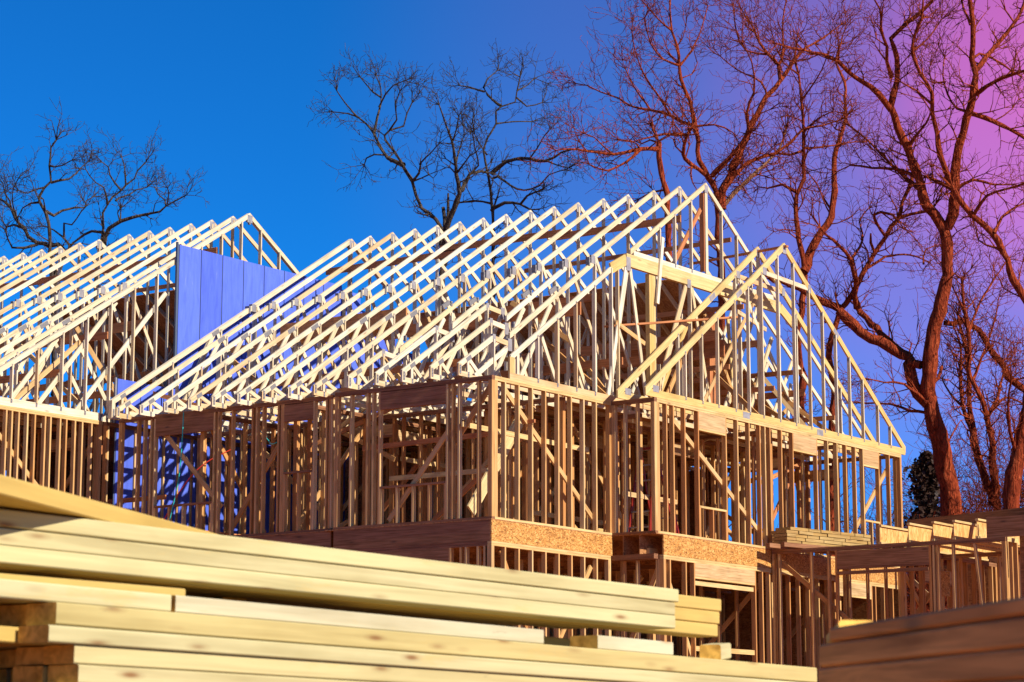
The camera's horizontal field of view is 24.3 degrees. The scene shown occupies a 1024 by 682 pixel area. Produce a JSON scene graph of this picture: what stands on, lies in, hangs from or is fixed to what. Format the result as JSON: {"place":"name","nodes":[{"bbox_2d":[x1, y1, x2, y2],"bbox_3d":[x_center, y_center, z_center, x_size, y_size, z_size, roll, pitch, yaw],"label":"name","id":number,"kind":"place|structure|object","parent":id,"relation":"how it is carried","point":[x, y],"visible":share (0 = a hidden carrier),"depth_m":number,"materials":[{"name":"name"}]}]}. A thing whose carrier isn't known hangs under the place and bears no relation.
{"place":"outdoors","nodes":[
{"label":"outdoors","id":0,"kind":"place"},
{"bbox_2d":[0,0,1023,554],"label":"sky","id":1,"kind":"structure","parent":0,"point":[229,85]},
{"bbox_2d":[823,540,841,544],"bbox_3d":[6.162,3.976,46.791,0.548,0.057,0.380,10,-14,-43],"label":"lumber block","id":2,"kind":"object","parent":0,"point":[832,542],"depth_m":46.66,"materials":[{"name":"beige wood"}]},
{"bbox_2d":[818,537,833,540],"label":"lumber block","id":3,"kind":"object","parent":2,"relation":"on","point":[826,538],"depth_m":46.55,"materials":[{"name":"beige wood"}]},
{"bbox_2d":[812,533,826,536],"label":"lumber block","id":4,"kind":"object","parent":3,"relation":"on","point":[820,534],"depth_m":46.44,"materials":[{"name":"beige wood"}]},
{"bbox_2d":[809,529,820,532],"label":"lumber block","id":5,"kind":"object","parent":4,"relation":"on","point":[814,530],"depth_m":46.34,"materials":[{"name":"beige wood"}]},
{"bbox_2d":[820,530,832,533],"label":"lumber block","id":6,"kind":"object","parent":4,"relation":"on","point":[826,532],"depth_m":46.57,"materials":[{"name":"beige wood"}]},
{"bbox_2d":[834,538,844,541],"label":"lumber block","id":7,"kind":"object","parent":2,"relation":"on","point":[838,540],"depth_m":46.83,"materials":[{"name":"beige wood"}]},
{"bbox_2d":[827,534,849,538],"bbox_3d":[6.301,3.868,46.941,0.688,0.057,0.380,10,-14,-43],"label":"lumber block","id":8,"kind":"object","parent":7,"relation":"on","point":[837,536],"depth_m":46.79,"materials":[{"name":"beige wood"}]},
{"bbox_2d":[841,532,854,535],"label":"lumber block","id":9,"kind":"object","parent":8,"relation":"on","point":[847,534],"depth_m":47.03,"materials":[{"name":"beige wood"}]},
{"bbox_2d":[842,542,850,545],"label":"lumber block","id":10,"kind":"object","parent":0,"point":[845,544],"depth_m":46.96,"materials":[{"name":"beige wood"}]},
{"bbox_2d":[856,540,866,543],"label":"lumber block","id":11,"kind":"object","parent":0,"point":[861,542],"depth_m":47.32,"materials":[{"name":"beige wood"}]},
{"bbox_2d":[849,536,863,540],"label":"lumber block","id":12,"kind":"object","parent":11,"relation":"on","point":[857,538],"depth_m":47.20,"materials":[{"name":"beige wood"}]},
{"label":"lumber board","id":13,"kind":"object","parent":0,"visible":0},
{"bbox_2d":[185,594,515,625],"bbox_3d":[-1.285,0.482,5.146,0.090,0.038,3.990,-8,-14,39],"label":"lumber board","id":14,"kind":"object","parent":13,"relation":"on","point":[436,618],"visible":0.22,"depth_m":6.22,"materials":[{"name":"yellow wood"}]},
{"label":"lumber board","id":15,"kind":"object","parent":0,"visible":0},
{"label":"lumber board","id":16,"kind":"object","parent":15,"relation":"on","visible":0},
{"bbox_2d":[543,636,569,645],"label":"lumber board","id":17,"kind":"object","parent":16,"relation":"on","point":[556,641],"depth_m":6.67,"materials":[{"name":"brown wood"}]},
{"bbox_2d":[0,567,717,637],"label":"lumber board","id":18,"kind":"object","parent":17,"relation":"on","point":[690,629],"visible":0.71,"depth_m":6.01,"materials":[{"name":"yellow wood"}]},
{"bbox_2d":[674,607,718,623],"bbox_3d":[-0.933,0.472,5.282,0.091,0.040,4.749,-8,-14,39],"label":"lumber board","id":19,"kind":"object","parent":18,"relation":"on","point":[696,615],"visible":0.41,"depth_m":6.96,"materials":[{"name":"yellow wood"}]},
{"bbox_2d":[673,595,720,611],"bbox_3d":[-0.930,0.436,5.293,0.090,0.040,4.759,-8,-14,39],"label":"lumber board","id":20,"kind":"object","parent":19,"relation":"on","point":[698,603],"visible":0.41,"depth_m":6.98,"materials":[{"name":"yellow wood"}]},
{"bbox_3d":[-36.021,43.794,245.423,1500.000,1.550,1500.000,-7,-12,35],"label":"ground","id":21,"kind":"structure","parent":0,"visible":0},
{"bbox_2d":[0,96,127,405],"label":"bare tree","id":22,"kind":"object","parent":21,"relation":"on","point":[49,244],"visible":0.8,"depth_m":66.14,"materials":[{"name":"brown plant"}]},
{"bbox_2d":[38,120,208,412],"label":"bare tree","id":23,"kind":"object","parent":21,"relation":"on","point":[103,236],"visible":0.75,"depth_m":69.18,"materials":[{"name":"brown plant"}]},
{"bbox_2d":[0,213,298,504],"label":"house frame","id":24,"kind":"object","parent":21,"relation":"on","point":[44,443],"visible":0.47,"depth_m":47.89,"materials":[{"name":"wood"}]},
{"bbox_2d":[306,43,519,309],"bbox_3d":[-2.907,1.231,63.072,6.741,19.684,4.507,-7,-12,35],"label":"bare tree","id":25,"kind":"object","parent":21,"relation":"on","point":[448,218],"visible":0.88,"depth_m":63.48,"materials":[{"name":"brown plant"}]},
{"bbox_2d":[100,183,905,681],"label":"house frame","id":26,"kind":"object","parent":21,"relation":"on","point":[534,455],"visible":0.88,"depth_m":45.61,"materials":[{"name":"wood"}]},
{"bbox_2d":[169,412,183,520],"bbox_3d":[-6.352,2.744,44.605,0.440,2.812,0.030,-6,-12,32],"label":"air hose","id":27,"kind":"object","parent":26,"relation":"hanging from","point":[180,466],"visible":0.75,"depth_m":44.58,"materials":[{"name":"rubber"}]},
{"bbox_2d":[164,449,230,519],"bbox_3d":[-5.928,2.688,44.705,1.436,1.365,0.213,-3,-10,17],"label":"extension cord","id":28,"kind":"object","parent":26,"relation":"attached to","point":[191,476],"visible":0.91,"depth_m":44.67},
{"bbox_2d":[112,242,432,533],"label":"fire wall","id":29,"kind":"structure","parent":26,"relation":"attached to","point":[213,291],"depth_m":48.99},
{"bbox_2d":[628,447,669,531],"bbox_3d":[2.664,2.968,45.386,0.529,1.852,1.046,-7,-12,35],"label":"step ladder","id":30,"kind":"object","parent":26,"relation":"on","point":[649,510],"visible":0.31,"depth_m":45.20,"materials":[{"name":"wood"}]},
{"bbox_2d":[660,494,679,533],"bbox_3d":[2.996,3.520,46.203,0.530,1.055,0.346,-7,-12,35],"label":"step ladder","id":31,"kind":"object","parent":26,"relation":"on","point":[676,525],"visible":0.13,"depth_m":46.08,"materials":[{"name":"metal"}]},
{"bbox_2d":[436,39,619,302],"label":"bare tree","id":32,"kind":"object","parent":21,"relation":"on","point":[491,191],"visible":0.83,"depth_m":66.56,"materials":[{"name":"brown plant"}]},
{"bbox_2d":[517,81,706,279],"bbox_3d":[2.412,1.734,56.470,3.717,16.447,6.700,-7,-12,35],"label":"bare tree","id":33,"kind":"object","parent":21,"relation":"on","point":[658,147],"visible":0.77,"depth_m":57.85,"materials":[{"name":"red plant"}]},
{"bbox_2d":[544,0,887,526],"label":"bare tree","id":34,"kind":"object","parent":21,"relation":"on","point":[719,193],"visible":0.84,"depth_m":62.28,"materials":[{"name":"red plant"}]},
{"bbox_2d":[704,0,909,527],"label":"bare tree","id":35,"kind":"object","parent":21,"relation":"on","point":[806,258],"visible":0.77,"depth_m":63.25,"materials":[{"name":"red plant"}]},
{"bbox_2d":[724,94,967,556],"bbox_3d":[8.579,2.025,58.718,7.365,16.620,4.592,3,-10,-14],"label":"bare tree","id":36,"kind":"object","parent":21,"relation":"on","point":[859,279],"visible":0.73,"depth_m":59.76,"materials":[{"name":"red plant"}]},
{"bbox_2d":[726,0,1023,606],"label":"bare tree","id":37,"kind":"object","parent":21,"relation":"on","point":[923,393],"visible":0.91,"depth_m":58.57,"materials":[{"name":"red plant"}]},
{"bbox_2d":[777,476,975,614],"bbox_3d":[10.212,6.960,61.913,11.037,7.560,8.276,-7,-12,35],"label":"bare shrub","id":38,"kind":"object","parent":21,"relation":"on","point":[904,527],"visible":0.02,"depth_m":61.90,"materials":[{"name":"red plant"}]},
{"bbox_2d":[772,515,1023,667],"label":"garage frame","id":39,"kind":"object","parent":21,"relation":"on","point":[984,559],"visible":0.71,"depth_m":45.24,"materials":[{"name":"wood"}]},
{"bbox_2d":[766,543,834,554],"bbox_3d":[6.037,4.124,46.785,0.090,0.085,3.376,-9,-13,42],"label":"pile bearer","id":40,"kind":"object","parent":39,"relation":"on","point":[773,545],"visible":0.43,"depth_m":45.78,"materials":[{"name":"beige wood"}]},
{"bbox_2d":[772,540,800,543],"bbox_3d":[5.305,3.901,45.988,0.428,0.057,0.380,10,-14,-43],"label":"lumber block","id":41,"kind":"object","parent":40,"relation":"on","point":[779,542],"depth_m":45.85,"materials":[{"name":"beige wood"}]},
{"bbox_2d":[772,537,795,540],"bbox_3d":[5.248,3.825,45.938,0.268,0.057,0.380,10,-14,-43],"label":"lumber block","id":42,"kind":"object","parent":41,"relation":"on","point":[784,538],"depth_m":45.84,"materials":[{"name":"beige wood"}]},
{"bbox_2d":[772,533,795,537],"bbox_3d":[5.250,3.759,45.940,0.268,0.057,0.380,10,-14,-43],"label":"lumber block","id":43,"kind":"object","parent":42,"relation":"on","point":[783,535],"depth_m":45.82,"materials":[{"name":"beige wood"}]},
{"bbox_2d":[771,530,797,533],"bbox_3d":[5.270,3.701,45.994,0.348,0.057,0.380,10,-14,-43],"label":"lumber block","id":44,"kind":"object","parent":43,"relation":"on","point":[784,531],"depth_m":45.88,"materials":[{"name":"beige wood"}]},
{"bbox_2d":[801,541,824,545],"bbox_3d":[5.728,3.968,46.364,0.688,0.057,0.380,10,-14,-43],"label":"lumber block","id":45,"kind":"object","parent":40,"relation":"on","point":[812,543],"depth_m":46.21,"materials":[{"name":"beige wood"}]},
{"bbox_2d":[804,539,823,542],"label":"lumber block","id":46,"kind":"object","parent":45,"relation":"on","point":[814,540],"depth_m":46.27,"materials":[{"name":"beige wood"}]},
{"bbox_2d":[805,535,818,539],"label":"lumber block","id":47,"kind":"object","parent":46,"relation":"on","point":[813,537],"depth_m":46.26,"materials":[{"name":"beige wood"}]},
{"bbox_2d":[781,542,846,551],"bbox_3d":[6.380,4.082,46.546,3.407,0.085,0.090,10,-14,-43],"label":"pile bearer","id":48,"kind":"object","parent":39,"relation":"on","point":[791,545],"visible":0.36,"depth_m":45.65,"materials":[{"name":"beige wood"}]},
{"bbox_2d":[907,507,1023,528],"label":"deck beam","id":49,"kind":"structure","parent":39,"relation":"on","point":[969,517],"depth_m":44.76,"materials":[{"name":"beige wood"}]},
{"bbox_2d":[843,469,988,573],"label":"bare shrub","id":50,"kind":"object","parent":21,"relation":"on","point":[892,514],"visible":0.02,"depth_m":67.77,"materials":[{"name":"red plant"}]},
{"bbox_2d":[818,453,1023,615],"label":"bare shrub","id":51,"kind":"object","parent":21,"relation":"on","point":[885,514],"visible":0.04,"depth_m":60.06,"materials":[{"name":"red plant"}]},
{"bbox_2d":[907,512,947,615],"bbox_3d":[9.862,6.696,54.949,4.318,5.664,6.096,3,-11,-18],"label":"bare shrub","id":52,"kind":"object","parent":21,"relation":"on","point":[917,590],"depth_m":55.92,"materials":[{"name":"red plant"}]},
{"bbox_2d":[893,450,963,611],"bbox_3d":[10.054,6.659,60.500,6.105,7.832,5.386,3,-10,-17],"label":"ivy clad tree","id":53,"kind":"object","parent":21,"relation":"on","point":[926,489],"visible":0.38,"depth_m":60.72,"materials":[{"name":"green plant"}]},
{"bbox_2d":[850,464,1023,586],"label":"bare shrub","id":54,"kind":"object","parent":21,"relation":"on","point":[962,501],"visible":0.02,"depth_m":60.24,"materials":[{"name":"red plant"}]},
{"bbox_2d":[883,402,1023,564],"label":"bare shrub","id":55,"kind":"object","parent":21,"relation":"on","point":[999,487],"visible":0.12,"depth_m":59.38,"materials":[{"name":"red plant"}]},
{"bbox_2d":[890,400,1023,520],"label":"bare shrub","id":56,"kind":"object","parent":21,"relation":"on","point":[968,464],"visible":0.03,"depth_m":65.91,"materials":[{"name":"red plant"}]},
{"bbox_2d":[891,377,1023,512],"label":"bare shrub","id":57,"kind":"object","parent":21,"relation":"on","point":[957,454],"visible":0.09,"depth_m":62.66,"materials":[{"name":"red plant"}]},
{"bbox_2d":[902,206,1023,509],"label":"bare tree","id":58,"kind":"object","parent":21,"relation":"on","point":[966,358],"visible":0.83,"depth_m":61.42,"materials":[{"name":"red plant"}]},
{"bbox_2d":[917,413,1023,512],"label":"bare shrub","id":59,"kind":"object","parent":21,"relation":"on","point":[978,478],"visible":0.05,"depth_m":66.03,"materials":[{"name":"red plant"}]},
{"bbox_2d":[918,113,1023,352],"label":"bare tree","id":60,"kind":"object","parent":21,"relation":"on","point":[1014,281],"visible":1,"depth_m":54.78,"materials":[{"name":"red plant"}]},
{"bbox_2d":[965,451,1023,523],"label":"bare shrub","id":61,"kind":"object","parent":21,"relation":"on","point":[1000,484],"visible":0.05,"depth_m":60.17,"materials":[{"name":"red plant"}]},
{"bbox_2d":[985,317,1023,508],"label":"bare tree","id":62,"kind":"object","parent":21,"relation":"on","point":[1012,483],"visible":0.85,"depth_m":57.01,"materials":[{"name":"red plant"}]},
{"bbox_2d":[992,317,1023,407],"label":"bare shrub","id":63,"kind":"object","parent":21,"relation":"on","point":[1014,355],"visible":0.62,"depth_m":61.77,"materials":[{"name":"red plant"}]},
{"bbox_3d":[1.117,1.649,3.519,1.050,0.375,0.140,1,-10,-7],"label":"bearer","id":64,"kind":"object","parent":21,"relation":"on","visible":0},
{"label":"lumber board","id":65,"kind":"object","parent":64,"relation":"on","visible":0},
{"label":"lumber board","id":66,"kind":"object","parent":65,"relation":"on","visible":0},
{"label":"lumber board","id":67,"kind":"object","parent":66,"relation":"on","visible":0},
{"label":"lumber board","id":68,"kind":"object","parent":67,"relation":"on","visible":0},
{"label":"lumber board","id":69,"kind":"object","parent":68,"relation":"on","visible":0},
{"label":"lumber board","id":70,"kind":"object","parent":69,"relation":"on","visible":0},
{"label":"lumber board","id":71,"kind":"object","parent":70,"relation":"on","visible":0},
{"label":"lumber board","id":72,"kind":"object","parent":71,"relation":"on","visible":0},
{"label":"lumber board","id":73,"kind":"object","parent":72,"relation":"on","visible":0},
{"label":"lumber board","id":74,"kind":"object","parent":73,"relation":"on","visible":0},
{"label":"lumber board","id":75,"kind":"object","parent":74,"relation":"on","visible":0},
{"label":"lumber board","id":76,"kind":"object","parent":75,"relation":"on","visible":0},
{"label":"lumber board","id":77,"kind":"object","parent":76,"relation":"on","visible":0},
{"label":"lumber board","id":78,"kind":"object","parent":77,"relation":"on","visible":0},
{"label":"lumber board","id":79,"kind":"object","parent":78,"relation":"on","visible":0},
{"label":"lumber board","id":80,"kind":"object","parent":79,"relation":"on","visible":0},
{"label":"lumber board","id":81,"kind":"object","parent":80,"relation":"on","visible":0},
{"label":"lumber board","id":82,"kind":"object","parent":81,"relation":"on","visible":0},
{"label":"lumber board","id":83,"kind":"object","parent":82,"relation":"on","visible":0},
{"label":"lumber board","id":84,"kind":"object","parent":83,"relation":"on","visible":0},
{"label":"lumber board","id":85,"kind":"object","parent":84,"relation":"on","visible":0},
{"label":"lumber board","id":86,"kind":"object","parent":85,"relation":"on","visible":0},
{"label":"lumber board","id":87,"kind":"object","parent":86,"relation":"on","visible":0},
{"bbox_2d":[994,680,1023,681],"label":"lumber board","id":88,"kind":"object","parent":87,"relation":"on","point":[1011,681],"depth_m":2.98,"materials":[{"name":"brown wood"}]},
{"bbox_2d":[819,648,1023,681],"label":"lumber board","id":89,"kind":"object","parent":88,"relation":"on","point":[1000,665],"visible":1,"depth_m":3.27,"materials":[{"name":"brown wood"}]},
{"bbox_2d":[819,616,1023,666],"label":"lumber board","id":90,"kind":"object","parent":89,"relation":"on","point":[999,635],"visible":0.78,"depth_m":3.34,"materials":[{"name":"brown wood"}]},
{"bbox_2d":[826,620,871,643],"bbox_3d":[0.561,0.484,3.951,0.060,0.020,0.087,1,-22,-7],"label":"wood offcut","id":91,"kind":"object","parent":90,"relation":"on","point":[841,623],"visible":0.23,"depth_m":3.91,"materials":[{"name":"yellow wood"}]},
{"bbox_2d":[829,597,1023,641],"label":"lumber board","id":92,"kind":"object","parent":90,"relation":"on","point":[996,610],"visible":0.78,"depth_m":3.33,"materials":[{"name":"brown wood"}]},
{"label":"lumber board","id":93,"kind":"object","parent":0,"visible":0},
{"label":"lumber board","id":94,"kind":"object","parent":93,"relation":"on","visible":0},
{"label":"lumber board","id":95,"kind":"object","parent":94,"relation":"on","visible":0},
{"label":"lumber board","id":96,"kind":"object","parent":95,"relation":"on","visible":0},
{"bbox_2d":[0,669,11,681],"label":"lumber board","id":97,"kind":"object","parent":96,"relation":"on","point":[5,675],"visible":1,"depth_m":4.92,"materials":[{"name":"brown wood"}]},
{"bbox_2d":[0,650,12,668],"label":"lumber board","id":98,"kind":"object","parent":97,"relation":"on","point":[3,659],"visible":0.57,"depth_m":4.93,"materials":[{"name":"brown wood"}]},
{"bbox_2d":[12,666,47,681],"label":"lumber board","id":99,"kind":"object","parent":96,"relation":"on","point":[31,674],"visible":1,"depth_m":4.77,"materials":[{"name":"brown wood"}]},
{"bbox_2d":[15,647,48,665],"bbox_3d":[-0.104,0.850,5.910,0.089,0.037,2.861,-8,-13,37],"label":"lumber board","id":100,"kind":"object","parent":99,"relation":"on","point":[29,656],"visible":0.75,"depth_m":4.79,"materials":[{"name":"brown wood"}]},
{"bbox_2d":[0,626,52,646],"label":"lumber board","id":101,"kind":"object","parent":100,"relation":"on","point":[8,636],"depth_m":4.70,"materials":[{"name":"yellow wood"}]},
{"bbox_2d":[0,605,25,626],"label":"lumber board","id":102,"kind":"object","parent":101,"relation":"on","point":[12,615],"visible":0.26,"depth_m":4.76,"materials":[{"name":"brown wood"}]},
{"bbox_2d":[0,602,26,605],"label":"lumber board","id":103,"kind":"object","parent":102,"relation":"on","point":[5,603],"depth_m":4.79,"materials":[{"name":"brown wood"}]},
{"bbox_2d":[0,573,184,595],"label":"lumber board","id":104,"kind":"object","parent":103,"relation":"on","point":[138,588],"visible":0.44,"depth_m":4.96,"materials":[{"name":"yellow wood"}]},
{"bbox_2d":[0,545,674,629],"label":"lumber board","id":105,"kind":"object","parent":104,"relation":"on","point":[12,557],"visible":1,"depth_m":5.62,"materials":[{"name":"brown wood"}]},
{"bbox_2d":[0,528,674,615],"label":"lumber board","id":106,"kind":"object","parent":105,"relation":"on","point":[86,545],"visible":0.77,"depth_m":5.62,"materials":[{"name":"brown wood"}]},
{"bbox_2d":[0,509,678,602],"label":"lumber board","id":107,"kind":"object","parent":106,"relation":"on","point":[38,522],"visible":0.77,"depth_m":5.63,"materials":[{"name":"brown wood"}]},
{"bbox_2d":[48,664,361,681],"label":"lumber board","id":108,"kind":"object","parent":96,"relation":"on","point":[75,673],"visible":1,"depth_m":4.85,"materials":[{"name":"brown wood"}]},
{"bbox_2d":[43,645,610,681],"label":"lumber board","id":109,"kind":"object","parent":108,"relation":"on","point":[118,657],"visible":1,"depth_m":5.12,"materials":[{"name":"brown wood"}]},
{"bbox_2d":[18,625,791,681],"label":"lumber board","id":110,"kind":"object","parent":109,"relation":"on","point":[53,635],"visible":0.94,"depth_m":5.30,"materials":[{"name":"brown wood"}]},
{"bbox_2d":[25,602,816,681],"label":"lumber board","id":111,"kind":"object","parent":110,"relation":"on","point":[93,616],"visible":0.91,"depth_m":5.45,"materials":[{"name":"brown wood"}]},
{"bbox_2d":[0,579,170,611],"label":"lumber board","id":112,"kind":"object","parent":111,"relation":"on","point":[18,591],"visible":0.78,"depth_m":4.77,"materials":[{"name":"brown wood"}]},
{"bbox_2d":[170,595,543,643],"bbox_3d":[-0.347,0.652,5.510,0.089,0.037,1.296,-8,-13,37],"label":"lumber board","id":113,"kind":"object","parent":111,"relation":"on","point":[230,608],"visible":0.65,"depth_m":5.41,"materials":[{"name":"brown wood"}]},
{"bbox_2d":[570,635,672,654],"bbox_3d":[0.295,0.813,6.345,0.089,0.037,0.355,-7,-13,37],"label":"lumber board","id":114,"kind":"object","parent":111,"relation":"on","point":[625,644],"visible":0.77,"depth_m":6.27,"materials":[{"name":"brown wood"}]},
{"bbox_2d":[699,643,730,659],"bbox_3d":[0.575,0.877,6.717,0.060,0.045,0.171,-3,-6,15],"label":"wood offcut","id":115,"kind":"object","parent":111,"relation":"on","point":[721,651],"visible":0.85,"depth_m":6.64,"materials":[{"name":"brown wood"}]},
{"label":"lumber board","id":116,"kind":"object","parent":96,"relation":"on","visible":0},
{"bbox_2d":[7,650,23,667],"bbox_3d":[-0.189,0.857,5.952,0.089,0.038,2.711,-8,-13,37],"label":"lumber board","id":117,"kind":"object","parent":116,"relation":"on","point":[11,657],"visible":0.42,"depth_m":4.91,"materials":[{"name":"brown wood"}]},
{"bbox_2d":[0,645,23,648],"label":"lumber board","id":118,"kind":"object","parent":117,"relation":"on","point":[7,647],"visible":0.08,"depth_m":4.87,"materials":[{"name":"brown wood"}]},
{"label":"lumber board","id":119,"kind":"object","parent":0,"visible":0},
{"bbox_2d":[211,597,246,601],"bbox_3d":[-0.913,0.672,5.929,0.610,0.038,0.085,-8,-12,37],"label":"sticker","id":120,"kind":"object","parent":119,"relation":"on","point":[233,599],"visible":0.15,"depth_m":5.74,"materials":[{"name":"yellow wood"}]},
{"bbox_2d":[3,573,583,628],"bbox_3d":[-1.151,0.486,5.161,0.090,0.040,4.190,-8,-14,39],"label":"lumber board","id":121,"kind":"object","parent":120,"relation":"on","point":[252,598],"visible":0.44,"depth_m":6.09,"materials":[{"name":"yellow wood"}]},
{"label":"lumber block","id":122,"kind":"object","parent":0,"visible":0},
{"bbox_2d":[796,534,806,537],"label":"lumber block","id":123,"kind":"object","parent":122,"relation":"on","point":[800,536],"depth_m":46.02,"materials":[{"name":"beige wood"}]},
{"bbox_2d":[798,531,812,535],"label":"lumber block","id":124,"kind":"object","parent":123,"relation":"on","point":[805,533],"depth_m":46.09,"materials":[{"name":"beige wood"}]},
{"bbox_2d":[775,527,808,531],"bbox_3d":[5.427,3.661,46.147,0.548,0.057,0.380,10,-14,-43],"label":"lumber block","id":125,"kind":"object","parent":124,"relation":"on","point":[794,529],"depth_m":45.98,"materials":[{"name":"beige wood"}]},
{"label":"lumber block","id":126,"kind":"object","parent":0,"visible":0},
{"bbox_2d":[845,539,856,542],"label":"lumber block","id":127,"kind":"object","parent":126,"relation":"on","point":[850,541],"depth_m":47.04,"materials":[{"name":"beige wood"}]},
{"label":"lumber board","id":128,"kind":"object","parent":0,"visible":0},
{"label":"lumber board","id":129,"kind":"object","parent":128,"relation":"on","visible":0},
{"bbox_2d":[0,475,218,534],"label":"loose plank","id":130,"kind":"object","parent":129,"relation":"on","point":[19,495],"visible":0.35,"depth_m":5.03,"materials":[{"name":"yellow wood"}]}
]}

